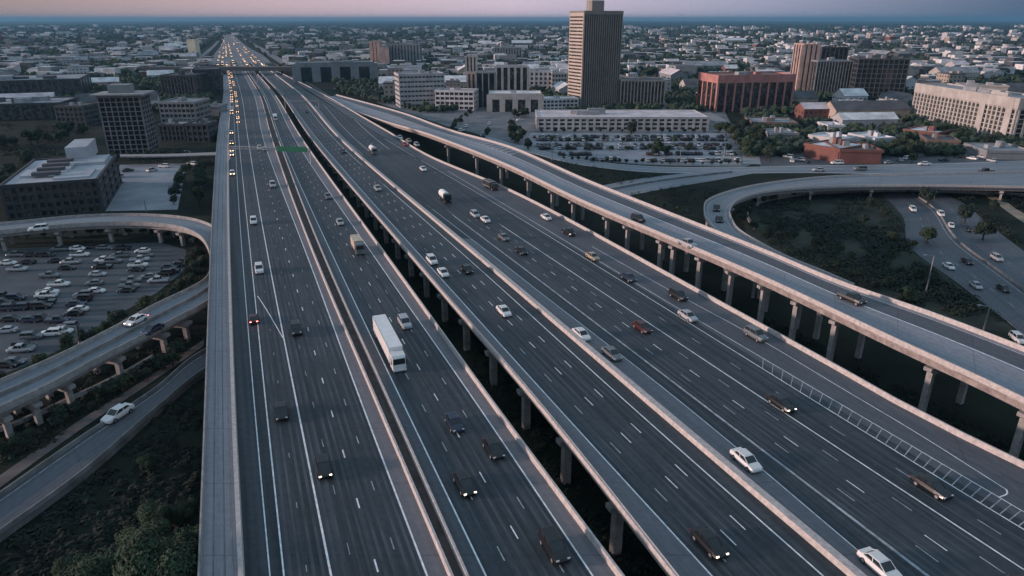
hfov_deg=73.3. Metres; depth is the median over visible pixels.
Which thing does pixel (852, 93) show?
town building
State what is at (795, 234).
broadleaf tree
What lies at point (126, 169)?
car
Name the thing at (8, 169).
broadleaf tree
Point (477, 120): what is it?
parking lot
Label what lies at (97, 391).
broadleaf tree
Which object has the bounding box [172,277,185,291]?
broadleaf tree
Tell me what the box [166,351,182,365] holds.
broadleaf tree
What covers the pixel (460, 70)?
town building
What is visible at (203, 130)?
office block
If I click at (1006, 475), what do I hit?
road shoulder
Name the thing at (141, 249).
car
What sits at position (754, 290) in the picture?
bridge pier
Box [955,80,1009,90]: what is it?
concrete block
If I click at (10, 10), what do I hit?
sky
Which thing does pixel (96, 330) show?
broadleaf tree
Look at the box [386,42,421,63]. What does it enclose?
slab block
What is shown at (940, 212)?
suv
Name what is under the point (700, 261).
bridge pier
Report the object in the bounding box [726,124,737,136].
broadleaf tree
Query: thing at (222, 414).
guide kerb
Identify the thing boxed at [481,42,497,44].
town building
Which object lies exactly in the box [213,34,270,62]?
highway
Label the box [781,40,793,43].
town building
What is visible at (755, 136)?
broadleaf tree
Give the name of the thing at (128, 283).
pickup truck
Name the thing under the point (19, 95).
town building
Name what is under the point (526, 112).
broadleaf tree
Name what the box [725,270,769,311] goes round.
bridge pier
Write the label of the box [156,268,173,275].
suv
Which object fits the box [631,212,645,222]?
suv
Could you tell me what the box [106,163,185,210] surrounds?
parking lot
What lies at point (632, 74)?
town building
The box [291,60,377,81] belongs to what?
office building
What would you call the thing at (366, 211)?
bridge pier
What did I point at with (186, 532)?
broadleaf tree
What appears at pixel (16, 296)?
suv
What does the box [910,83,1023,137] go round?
hotel slab
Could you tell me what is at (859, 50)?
town building
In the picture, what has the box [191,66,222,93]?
office block
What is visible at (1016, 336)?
suv
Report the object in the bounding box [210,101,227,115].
office block
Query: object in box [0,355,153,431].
concrete beam
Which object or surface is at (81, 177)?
flat office
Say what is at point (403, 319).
suv
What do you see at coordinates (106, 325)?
broadleaf tree
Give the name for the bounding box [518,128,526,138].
broadleaf tree
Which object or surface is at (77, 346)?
concrete barrier
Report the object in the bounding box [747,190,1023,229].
retaining wall
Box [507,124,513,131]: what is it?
broadleaf tree
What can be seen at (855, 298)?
pickup truck
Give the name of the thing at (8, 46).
town building
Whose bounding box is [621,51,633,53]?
town building
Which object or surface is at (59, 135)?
broadleaf tree
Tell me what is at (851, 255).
broadleaf tree
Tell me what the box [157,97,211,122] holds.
office block
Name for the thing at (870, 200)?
broadleaf tree
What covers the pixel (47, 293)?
pickup truck
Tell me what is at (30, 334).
suv
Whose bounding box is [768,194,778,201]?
broadleaf tree
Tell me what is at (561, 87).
town building
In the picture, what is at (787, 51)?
town building
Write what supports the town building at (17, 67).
on the ground
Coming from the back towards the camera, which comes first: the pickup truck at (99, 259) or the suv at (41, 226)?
the suv at (41, 226)
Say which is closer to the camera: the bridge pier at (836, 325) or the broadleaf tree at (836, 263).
the bridge pier at (836, 325)
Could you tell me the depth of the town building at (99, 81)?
758.47 m
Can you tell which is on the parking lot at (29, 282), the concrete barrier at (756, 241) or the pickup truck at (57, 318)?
the pickup truck at (57, 318)
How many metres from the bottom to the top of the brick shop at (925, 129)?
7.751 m
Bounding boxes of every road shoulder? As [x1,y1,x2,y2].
[202,62,237,575]
[238,62,447,575]
[242,62,484,575]
[246,62,615,575]
[251,62,710,575]
[261,62,878,575]
[276,71,1023,520]
[333,95,1023,369]
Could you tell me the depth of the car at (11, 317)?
170.35 m
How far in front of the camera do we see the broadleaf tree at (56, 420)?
125.51 m
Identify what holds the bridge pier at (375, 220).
on the ground
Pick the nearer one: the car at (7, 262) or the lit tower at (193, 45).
the car at (7, 262)
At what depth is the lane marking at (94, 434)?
120.32 m
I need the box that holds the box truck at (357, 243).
[350,234,364,254]
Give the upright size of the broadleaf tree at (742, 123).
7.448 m
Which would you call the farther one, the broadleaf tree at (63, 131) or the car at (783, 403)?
the broadleaf tree at (63, 131)
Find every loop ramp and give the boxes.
[0,216,210,416]
[705,173,1023,248]
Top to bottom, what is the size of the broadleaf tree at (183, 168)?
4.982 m
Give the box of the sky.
[0,0,1023,20]
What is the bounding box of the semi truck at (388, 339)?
[372,314,406,371]
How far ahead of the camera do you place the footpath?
127.71 m
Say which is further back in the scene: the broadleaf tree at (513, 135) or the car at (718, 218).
the broadleaf tree at (513, 135)
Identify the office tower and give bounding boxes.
[89,83,158,153]
[568,0,623,107]
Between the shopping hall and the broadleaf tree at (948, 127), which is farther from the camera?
the shopping hall
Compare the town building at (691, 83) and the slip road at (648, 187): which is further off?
the town building at (691, 83)
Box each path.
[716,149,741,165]
[975,190,1023,222]
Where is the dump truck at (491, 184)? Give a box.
[482,178,498,190]
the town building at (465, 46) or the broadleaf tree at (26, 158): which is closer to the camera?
the broadleaf tree at (26, 158)
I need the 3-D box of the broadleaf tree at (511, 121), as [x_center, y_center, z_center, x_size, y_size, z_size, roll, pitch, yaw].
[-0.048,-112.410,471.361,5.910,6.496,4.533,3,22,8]
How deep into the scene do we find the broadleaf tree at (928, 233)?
228.66 m
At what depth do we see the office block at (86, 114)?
480.71 m
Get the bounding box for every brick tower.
[369,40,381,61]
[377,46,389,63]
[465,54,477,74]
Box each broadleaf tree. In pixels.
[0,134,7,149]
[0,174,9,182]
[0,370,6,377]
[1,165,15,175]
[7,432,31,446]
[8,138,17,145]
[17,148,35,157]
[19,153,31,163]
[20,129,38,143]
[29,352,47,364]
[33,128,40,144]
[41,132,52,142]
[46,413,63,427]
[50,403,68,422]
[50,553,83,575]
[53,122,68,137]
[54,132,62,141]
[54,555,114,575]
[58,128,69,139]
[58,332,75,349]
[60,121,73,136]
[67,401,80,413]
[68,543,141,572]
[75,126,85,135]
[75,329,90,340]
[77,123,87,135]
[85,229,94,235]
[88,326,105,337]
[91,387,105,396]
[99,321,113,329]
[100,377,118,395]
[106,310,122,322]
[112,318,122,324]
[112,526,197,575]
[114,373,130,391]
[114,517,171,553]
[117,309,128,319]
[123,228,133,234]
[127,367,139,380]
[134,295,151,308]
[136,453,154,470]
[136,498,173,528]
[139,228,146,234]
[139,367,151,378]
[146,536,198,574]
[148,229,155,236]
[150,354,168,369]
[155,292,164,301]
[162,230,170,237]
[166,340,181,352]
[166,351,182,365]
[167,185,181,194]
[167,287,177,295]
[167,499,198,524]
[168,524,198,560]
[169,195,177,204]
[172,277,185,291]
[173,148,180,157]
[173,174,184,183]
[173,182,182,190]
[175,338,185,353]
[178,165,187,173]
[182,265,195,275]
[183,256,195,265]
[183,272,196,286]
[184,253,195,259]
[185,163,191,171]
[187,259,201,271]
[189,236,197,245]
[191,185,205,205]
[192,166,206,175]
[193,171,208,186]
[193,245,206,255]
[194,267,204,277]
[195,162,205,168]
[197,254,208,270]
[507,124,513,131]
[508,119,515,124]
[511,108,518,117]
[511,131,517,142]
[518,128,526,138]
[524,108,529,116]
[525,139,532,149]
[628,123,636,132]
[651,146,658,155]
[652,139,665,155]
[685,143,691,150]
[713,122,723,132]
[723,122,730,135]
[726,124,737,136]
[732,131,741,143]
[736,119,746,128]
[736,137,743,143]
[737,207,746,215]
[737,213,748,223]
[739,138,751,148]
[742,145,752,156]
[745,128,756,135]
[748,220,758,230]
[749,132,763,139]
[757,128,765,135]
[758,140,767,148]
[760,144,775,158]
[761,196,767,203]
[763,147,776,160]
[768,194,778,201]
[791,232,799,238]
[810,238,817,247]
[833,260,840,266]
[836,243,844,252]
[847,252,854,258]
[860,213,869,222]
[865,197,875,204]
[871,281,879,288]
[880,143,891,157]
[880,208,890,216]
[881,276,892,283]
[887,231,897,239]
[890,139,905,146]
[897,137,910,144]
[902,143,916,153]
[902,286,919,302]
[908,153,917,162]
[908,240,918,246]
[909,267,926,279]
[912,139,925,156]
[919,186,940,204]
[919,226,936,241]
[920,278,930,284]
[927,271,940,284]
[936,124,945,130]
[942,124,951,129]
[957,128,966,133]
[957,204,976,223]
[963,132,970,138]
[973,218,996,239]
[983,135,997,142]
[989,199,999,209]
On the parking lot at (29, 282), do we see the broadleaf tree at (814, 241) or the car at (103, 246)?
the car at (103, 246)
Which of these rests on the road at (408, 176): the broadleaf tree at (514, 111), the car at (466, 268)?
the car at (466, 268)
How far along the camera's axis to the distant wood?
1111.05 m
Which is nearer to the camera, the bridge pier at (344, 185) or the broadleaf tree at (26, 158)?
the bridge pier at (344, 185)
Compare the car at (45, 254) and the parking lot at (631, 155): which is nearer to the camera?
the car at (45, 254)
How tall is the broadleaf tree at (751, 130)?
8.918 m
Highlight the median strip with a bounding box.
[241,62,462,575]
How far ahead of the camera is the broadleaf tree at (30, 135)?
405.10 m
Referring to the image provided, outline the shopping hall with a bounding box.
[535,108,709,129]
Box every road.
[0,353,205,541]
[192,41,218,61]
[242,38,282,63]
[252,62,1023,575]
[481,135,1023,173]
[603,170,750,195]
[880,192,1023,333]
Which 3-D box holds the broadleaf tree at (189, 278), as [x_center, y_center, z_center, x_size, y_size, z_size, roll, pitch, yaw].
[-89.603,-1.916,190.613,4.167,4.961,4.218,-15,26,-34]
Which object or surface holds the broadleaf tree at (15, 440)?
on the ground
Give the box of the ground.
[0,21,1023,575]
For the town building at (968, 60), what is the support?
on the ground
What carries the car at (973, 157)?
on the parking lot at (778, 160)
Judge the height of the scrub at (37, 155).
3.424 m
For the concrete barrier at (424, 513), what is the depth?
108.56 m
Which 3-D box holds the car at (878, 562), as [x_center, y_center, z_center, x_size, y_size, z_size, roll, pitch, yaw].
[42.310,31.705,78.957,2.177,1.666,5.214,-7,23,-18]
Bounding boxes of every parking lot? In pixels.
[0,242,186,372]
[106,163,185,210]
[376,101,750,166]
[524,133,740,164]
[759,121,1017,165]
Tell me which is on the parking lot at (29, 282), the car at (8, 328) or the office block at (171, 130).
the car at (8, 328)
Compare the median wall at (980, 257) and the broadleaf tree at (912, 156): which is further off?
the broadleaf tree at (912, 156)
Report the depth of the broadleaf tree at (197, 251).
213.97 m
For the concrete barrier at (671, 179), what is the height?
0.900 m
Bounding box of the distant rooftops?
[0,24,1023,76]
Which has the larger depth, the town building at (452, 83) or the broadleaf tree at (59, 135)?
the town building at (452, 83)
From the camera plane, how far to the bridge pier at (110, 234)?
231.53 m
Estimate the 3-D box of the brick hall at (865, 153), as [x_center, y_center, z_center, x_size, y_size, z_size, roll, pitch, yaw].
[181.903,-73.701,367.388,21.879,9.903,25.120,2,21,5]
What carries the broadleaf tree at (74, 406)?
on the ground
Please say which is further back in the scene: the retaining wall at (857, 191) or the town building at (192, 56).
the town building at (192, 56)
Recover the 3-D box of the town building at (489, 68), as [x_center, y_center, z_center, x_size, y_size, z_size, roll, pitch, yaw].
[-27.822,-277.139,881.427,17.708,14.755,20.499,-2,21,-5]
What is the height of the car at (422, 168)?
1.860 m
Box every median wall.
[0,285,208,396]
[908,190,1023,290]
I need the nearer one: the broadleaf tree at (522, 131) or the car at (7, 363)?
the car at (7, 363)
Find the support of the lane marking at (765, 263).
on the flyover ramp at (973, 361)
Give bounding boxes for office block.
[53,101,101,126]
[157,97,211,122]
[157,119,192,140]
[159,71,209,94]
[184,117,217,142]
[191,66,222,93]
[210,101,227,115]
[394,70,444,107]
[434,86,478,109]
[466,69,475,87]
[475,70,495,106]
[495,62,528,89]
[529,69,552,89]
[551,70,566,90]
[696,71,795,111]
[849,55,910,96]
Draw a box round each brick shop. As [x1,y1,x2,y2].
[903,125,953,139]
[919,133,960,145]
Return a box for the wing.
[544,95,578,109]
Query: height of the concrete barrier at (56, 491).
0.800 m
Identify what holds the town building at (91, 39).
on the ground
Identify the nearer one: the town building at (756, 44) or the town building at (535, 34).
the town building at (756, 44)
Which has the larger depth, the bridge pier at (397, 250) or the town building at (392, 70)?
the town building at (392, 70)
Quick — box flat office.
[0,138,121,219]
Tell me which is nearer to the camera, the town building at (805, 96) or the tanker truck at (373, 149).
the tanker truck at (373, 149)
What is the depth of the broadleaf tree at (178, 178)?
302.61 m
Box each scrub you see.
[0,122,211,175]
[0,334,200,464]
[0,389,203,575]
[324,163,663,575]
[556,160,1023,460]
[755,191,1003,321]
[956,191,1023,243]
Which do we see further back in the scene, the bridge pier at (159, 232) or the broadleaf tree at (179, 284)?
the bridge pier at (159, 232)
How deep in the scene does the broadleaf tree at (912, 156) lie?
358.21 m
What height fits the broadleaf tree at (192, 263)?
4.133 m
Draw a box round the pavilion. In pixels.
[487,90,543,111]
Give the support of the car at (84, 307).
on the parking lot at (29, 282)
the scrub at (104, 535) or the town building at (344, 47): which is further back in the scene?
the town building at (344, 47)
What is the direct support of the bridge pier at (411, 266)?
on the ground
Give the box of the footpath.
[0,340,203,486]
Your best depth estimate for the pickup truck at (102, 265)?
206.25 m
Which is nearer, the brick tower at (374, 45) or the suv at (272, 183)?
the suv at (272, 183)
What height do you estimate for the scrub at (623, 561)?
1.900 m
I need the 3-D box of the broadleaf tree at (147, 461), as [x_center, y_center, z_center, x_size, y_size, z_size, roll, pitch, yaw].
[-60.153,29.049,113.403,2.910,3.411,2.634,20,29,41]
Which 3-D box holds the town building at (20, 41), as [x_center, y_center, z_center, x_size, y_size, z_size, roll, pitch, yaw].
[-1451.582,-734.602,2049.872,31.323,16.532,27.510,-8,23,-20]
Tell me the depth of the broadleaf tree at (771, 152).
360.89 m
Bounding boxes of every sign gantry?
[228,146,311,162]
[257,77,294,81]
[284,100,318,108]
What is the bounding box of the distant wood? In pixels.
[0,24,1023,155]
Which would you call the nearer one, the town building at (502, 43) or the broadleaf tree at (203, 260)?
the broadleaf tree at (203, 260)
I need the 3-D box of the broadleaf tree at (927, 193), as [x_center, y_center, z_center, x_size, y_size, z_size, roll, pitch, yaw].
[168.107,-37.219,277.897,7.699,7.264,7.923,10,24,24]
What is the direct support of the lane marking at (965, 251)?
on the side road at (952, 252)
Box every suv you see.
[0,297,13,303]
[0,303,14,311]
[5,293,26,300]
[10,302,29,310]
[10,340,36,346]
[18,330,43,339]
[27,223,48,231]
[30,300,52,309]
[41,327,61,336]
[56,320,78,328]
[72,289,93,296]
[72,293,92,301]
[104,256,122,263]
[146,167,157,171]
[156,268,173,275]
[158,163,169,167]
[250,215,257,223]
[255,261,263,273]
[269,180,275,187]
[290,319,302,335]
[397,313,411,329]
[426,253,437,264]
[470,209,479,217]
[538,525,570,565]
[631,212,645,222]
[668,287,687,300]
[713,203,719,211]
[743,324,767,341]
[783,154,793,157]
[794,157,805,161]
[830,160,843,164]
[853,165,867,170]
[909,205,916,211]
[937,210,944,216]
[986,158,997,161]
[990,252,1003,261]
[1008,330,1023,343]
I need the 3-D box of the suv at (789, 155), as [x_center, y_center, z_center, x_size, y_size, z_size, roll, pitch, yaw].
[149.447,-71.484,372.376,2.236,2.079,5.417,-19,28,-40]
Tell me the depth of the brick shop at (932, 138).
399.14 m
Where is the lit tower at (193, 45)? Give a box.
[186,39,200,54]
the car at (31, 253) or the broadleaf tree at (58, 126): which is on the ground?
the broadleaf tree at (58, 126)
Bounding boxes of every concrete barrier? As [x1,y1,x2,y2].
[0,213,210,410]
[0,221,209,383]
[0,348,205,496]
[0,367,205,534]
[197,74,223,575]
[226,62,244,575]
[240,62,453,575]
[242,63,468,575]
[247,62,624,575]
[250,62,678,575]
[259,62,866,575]
[266,65,1023,468]
[325,97,1023,403]
[336,94,1023,351]
[611,171,731,188]
[704,171,1023,260]
[729,184,1023,284]
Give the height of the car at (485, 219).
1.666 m
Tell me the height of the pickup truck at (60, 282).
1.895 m
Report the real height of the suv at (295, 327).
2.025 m
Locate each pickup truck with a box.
[0,291,7,296]
[5,250,26,257]
[6,343,35,353]
[30,313,52,322]
[33,290,57,298]
[33,296,56,302]
[35,287,59,293]
[37,270,60,278]
[43,314,70,323]
[47,279,70,286]
[50,245,69,251]
[60,257,81,264]
[69,250,89,257]
[92,262,113,269]
[93,256,106,262]
[110,251,130,257]
[112,244,131,250]
[117,281,140,287]
[119,275,141,282]
[127,260,148,267]
[129,255,149,261]
[147,275,169,283]
[561,227,575,236]
[677,238,696,248]
[836,291,866,305]
[978,168,994,171]
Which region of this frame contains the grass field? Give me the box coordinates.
[743,192,1013,332]
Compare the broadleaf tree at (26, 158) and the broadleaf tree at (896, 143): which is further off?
the broadleaf tree at (896, 143)
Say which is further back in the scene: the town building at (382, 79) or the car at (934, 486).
the town building at (382, 79)
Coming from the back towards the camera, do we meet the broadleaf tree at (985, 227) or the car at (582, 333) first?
the broadleaf tree at (985, 227)
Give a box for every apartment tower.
[790,41,820,90]
[807,57,853,94]
[819,44,848,58]
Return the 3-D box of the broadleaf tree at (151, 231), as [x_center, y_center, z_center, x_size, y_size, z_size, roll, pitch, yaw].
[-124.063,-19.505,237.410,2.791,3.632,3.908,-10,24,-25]
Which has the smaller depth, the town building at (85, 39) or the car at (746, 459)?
the car at (746, 459)
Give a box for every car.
[0,259,17,265]
[0,314,22,322]
[0,325,18,332]
[0,359,18,368]
[5,356,27,364]
[6,264,28,271]
[18,258,36,264]
[18,315,38,322]
[21,251,38,257]
[37,251,54,257]
[47,257,65,262]
[57,264,76,270]
[58,326,73,333]
[62,309,84,316]
[65,299,86,306]
[67,305,89,310]
[68,245,85,250]
[84,243,97,248]
[85,279,104,285]
[87,270,106,276]
[90,287,105,293]
[95,244,111,249]
[100,402,134,423]
[116,286,136,292]
[121,168,133,171]
[124,313,148,325]
[127,265,145,271]
[134,247,150,252]
[137,251,153,256]
[140,272,158,279]
[140,322,164,334]
[160,263,178,268]
[170,267,180,272]
[172,261,183,266]
[249,313,258,323]
[273,400,288,421]
[314,453,332,479]
[324,192,331,198]
[336,218,343,224]
[374,185,381,190]
[419,166,426,170]
[437,267,448,276]
[444,411,464,432]
[453,469,476,497]
[461,264,473,273]
[480,216,490,222]
[482,436,504,459]
[496,304,511,316]
[498,233,509,240]
[515,246,527,254]
[541,213,551,220]
[572,327,590,340]
[585,252,599,260]
[601,345,622,360]
[620,272,636,281]
[632,320,652,333]
[677,309,697,321]
[690,525,728,560]
[715,215,723,222]
[729,447,762,472]
[766,393,796,412]
[812,167,825,171]
[857,546,901,575]
[910,472,953,500]
[918,161,931,165]
[938,158,949,161]
[942,262,955,269]
[947,222,954,227]
[954,154,965,157]
[960,257,973,264]
[966,156,977,159]
[966,226,972,231]
[969,281,982,288]
[996,284,1010,292]
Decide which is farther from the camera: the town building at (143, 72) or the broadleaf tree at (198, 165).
the town building at (143, 72)
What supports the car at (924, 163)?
on the arterial road at (1018, 165)
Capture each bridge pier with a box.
[0,236,14,250]
[0,414,13,438]
[13,400,43,424]
[45,382,75,403]
[53,230,73,244]
[93,355,125,374]
[105,228,127,241]
[136,332,170,352]
[154,229,176,242]
[174,320,192,339]
[175,232,198,245]
[340,178,346,188]
[347,186,352,197]
[354,194,360,206]
[361,203,368,217]
[370,214,377,229]
[380,226,388,243]
[391,239,400,258]
[404,254,413,275]
[419,272,429,297]
[437,294,447,321]
[445,145,478,163]
[458,319,470,350]
[473,156,507,177]
[485,350,497,385]
[497,166,531,190]
[517,388,530,428]
[524,178,558,205]
[548,190,584,219]
[556,437,571,484]
[568,201,604,231]
[602,216,644,249]
[605,501,623,556]
[622,225,665,259]
[656,240,689,271]
[668,245,696,276]
[694,256,727,290]
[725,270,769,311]
[751,281,760,298]
[757,284,801,328]
[788,300,822,340]
[826,319,865,361]
[918,365,968,412]
[1009,410,1023,457]
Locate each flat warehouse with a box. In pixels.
[745,115,797,126]
[764,127,798,140]
[808,131,857,141]
[817,121,845,130]
[838,99,856,100]
[848,130,895,141]
[879,96,896,99]
[963,140,1023,159]
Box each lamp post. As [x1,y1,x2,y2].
[923,254,934,291]
[977,304,989,329]
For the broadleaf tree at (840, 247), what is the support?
on the grass field
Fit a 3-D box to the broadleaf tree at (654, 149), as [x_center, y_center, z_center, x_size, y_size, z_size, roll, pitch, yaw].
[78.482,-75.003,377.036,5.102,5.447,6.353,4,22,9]
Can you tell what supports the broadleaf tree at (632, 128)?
on the parking lot at (631, 155)
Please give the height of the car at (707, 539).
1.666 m
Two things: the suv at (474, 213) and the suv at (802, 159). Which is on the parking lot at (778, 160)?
the suv at (802, 159)
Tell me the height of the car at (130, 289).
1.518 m
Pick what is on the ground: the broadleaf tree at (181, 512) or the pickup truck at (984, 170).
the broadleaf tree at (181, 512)
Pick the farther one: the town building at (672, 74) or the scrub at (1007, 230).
the town building at (672, 74)
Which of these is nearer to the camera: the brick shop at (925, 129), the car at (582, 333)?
the car at (582, 333)
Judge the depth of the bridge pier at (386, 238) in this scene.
229.49 m
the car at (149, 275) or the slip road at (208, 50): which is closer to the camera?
the car at (149, 275)
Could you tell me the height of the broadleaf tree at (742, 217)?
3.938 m
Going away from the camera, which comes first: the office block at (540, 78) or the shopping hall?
the shopping hall
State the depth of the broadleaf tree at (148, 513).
97.88 m
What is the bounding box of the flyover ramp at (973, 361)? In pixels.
[330,95,1023,410]
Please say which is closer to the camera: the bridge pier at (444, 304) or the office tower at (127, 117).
the bridge pier at (444, 304)
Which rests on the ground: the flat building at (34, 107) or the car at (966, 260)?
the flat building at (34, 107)
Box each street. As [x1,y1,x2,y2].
[120,152,215,157]
[700,112,760,164]
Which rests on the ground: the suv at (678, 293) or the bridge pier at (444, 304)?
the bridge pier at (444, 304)
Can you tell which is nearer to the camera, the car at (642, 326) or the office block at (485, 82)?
the car at (642, 326)
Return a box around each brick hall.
[803,137,868,161]
[825,139,883,163]
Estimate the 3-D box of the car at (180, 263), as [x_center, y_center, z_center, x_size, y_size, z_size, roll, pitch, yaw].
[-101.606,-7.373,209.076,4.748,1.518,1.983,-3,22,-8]
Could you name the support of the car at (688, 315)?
on the road at (408, 176)
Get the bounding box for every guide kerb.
[213,65,225,575]
[218,74,226,575]
[222,65,227,575]
[225,88,232,575]
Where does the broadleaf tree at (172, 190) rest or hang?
on the parking lot at (150, 188)
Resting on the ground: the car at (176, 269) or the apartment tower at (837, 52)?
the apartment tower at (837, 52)
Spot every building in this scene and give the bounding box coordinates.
[0,69,18,74]
[0,73,92,94]
[0,92,57,97]
[0,96,77,119]
[2,43,13,48]
[11,64,21,73]
[18,38,30,44]
[21,57,42,63]
[39,33,50,37]
[56,31,71,33]
[58,57,80,64]
[62,53,79,55]
[67,64,89,73]
[71,56,88,62]
[75,91,159,103]
[81,36,93,42]
[88,37,95,42]
[90,56,101,58]
[91,77,120,85]
[104,42,116,46]
[106,47,130,49]
[117,41,127,46]
[117,57,131,60]
[137,51,158,56]
[138,69,148,75]
[141,39,151,43]
[142,45,152,49]
[147,70,174,79]
[164,43,179,47]
[179,53,196,61]
[198,61,209,65]
[282,35,290,38]
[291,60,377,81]
[295,47,311,51]
[298,50,310,54]
[339,45,351,50]
[357,38,367,42]
[378,76,393,88]
[383,79,394,98]
[387,65,402,75]
[403,65,421,71]
[414,40,432,42]
[430,70,448,74]
[437,38,445,41]
[444,75,466,87]
[446,78,459,87]
[447,45,467,49]
[453,46,462,55]
[457,64,464,74]
[471,34,486,37]
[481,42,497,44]
[483,66,494,69]
[494,53,506,59]
[500,41,508,46]
[511,40,531,44]
[517,64,538,69]
[522,62,539,64]
[531,33,541,37]
[534,65,548,69]
[552,81,567,92]
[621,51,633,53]
[626,72,637,76]
[659,67,687,80]
[660,76,671,91]
[665,43,673,48]
[679,79,697,88]
[682,61,727,67]
[721,65,737,70]
[722,38,746,43]
[752,43,761,46]
[776,49,792,53]
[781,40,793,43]
[781,59,791,62]
[792,91,818,101]
[794,102,829,118]
[799,39,809,42]
[826,100,910,117]
[831,112,898,127]
[832,88,868,100]
[852,48,862,52]
[853,34,865,39]
[866,33,876,37]
[867,50,893,54]
[878,90,913,101]
[885,35,896,40]
[902,40,922,43]
[906,76,917,88]
[914,63,931,65]
[917,78,941,82]
[920,73,936,77]
[922,43,936,47]
[928,66,980,78]
[936,71,965,82]
[941,32,953,39]
[944,36,954,41]
[945,60,968,66]
[964,58,977,61]
[975,40,994,44]
[981,68,1003,78]
[998,83,1023,92]
[1011,36,1023,40]
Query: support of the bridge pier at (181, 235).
on the parking lot at (29, 282)
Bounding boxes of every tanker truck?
[369,145,377,154]
[438,189,451,202]
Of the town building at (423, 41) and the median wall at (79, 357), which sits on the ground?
the town building at (423, 41)
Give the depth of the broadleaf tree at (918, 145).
371.52 m
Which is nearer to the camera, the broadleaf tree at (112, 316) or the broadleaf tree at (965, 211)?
the broadleaf tree at (112, 316)
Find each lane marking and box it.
[0,354,204,500]
[232,62,1023,575]
[332,96,1023,375]
[481,136,1010,173]
[708,175,1016,246]
[906,192,1023,305]
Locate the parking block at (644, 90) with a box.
[618,76,665,107]
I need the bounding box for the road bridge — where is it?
[137,66,291,74]
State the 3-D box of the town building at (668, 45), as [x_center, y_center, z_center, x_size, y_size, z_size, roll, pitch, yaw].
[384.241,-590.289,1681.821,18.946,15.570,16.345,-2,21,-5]
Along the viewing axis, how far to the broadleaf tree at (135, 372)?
141.37 m
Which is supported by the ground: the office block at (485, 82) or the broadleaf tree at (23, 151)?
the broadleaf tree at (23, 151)
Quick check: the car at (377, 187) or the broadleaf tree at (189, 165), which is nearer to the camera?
the car at (377, 187)
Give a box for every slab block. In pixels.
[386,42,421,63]
[493,46,521,56]
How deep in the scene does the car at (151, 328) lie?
149.17 m

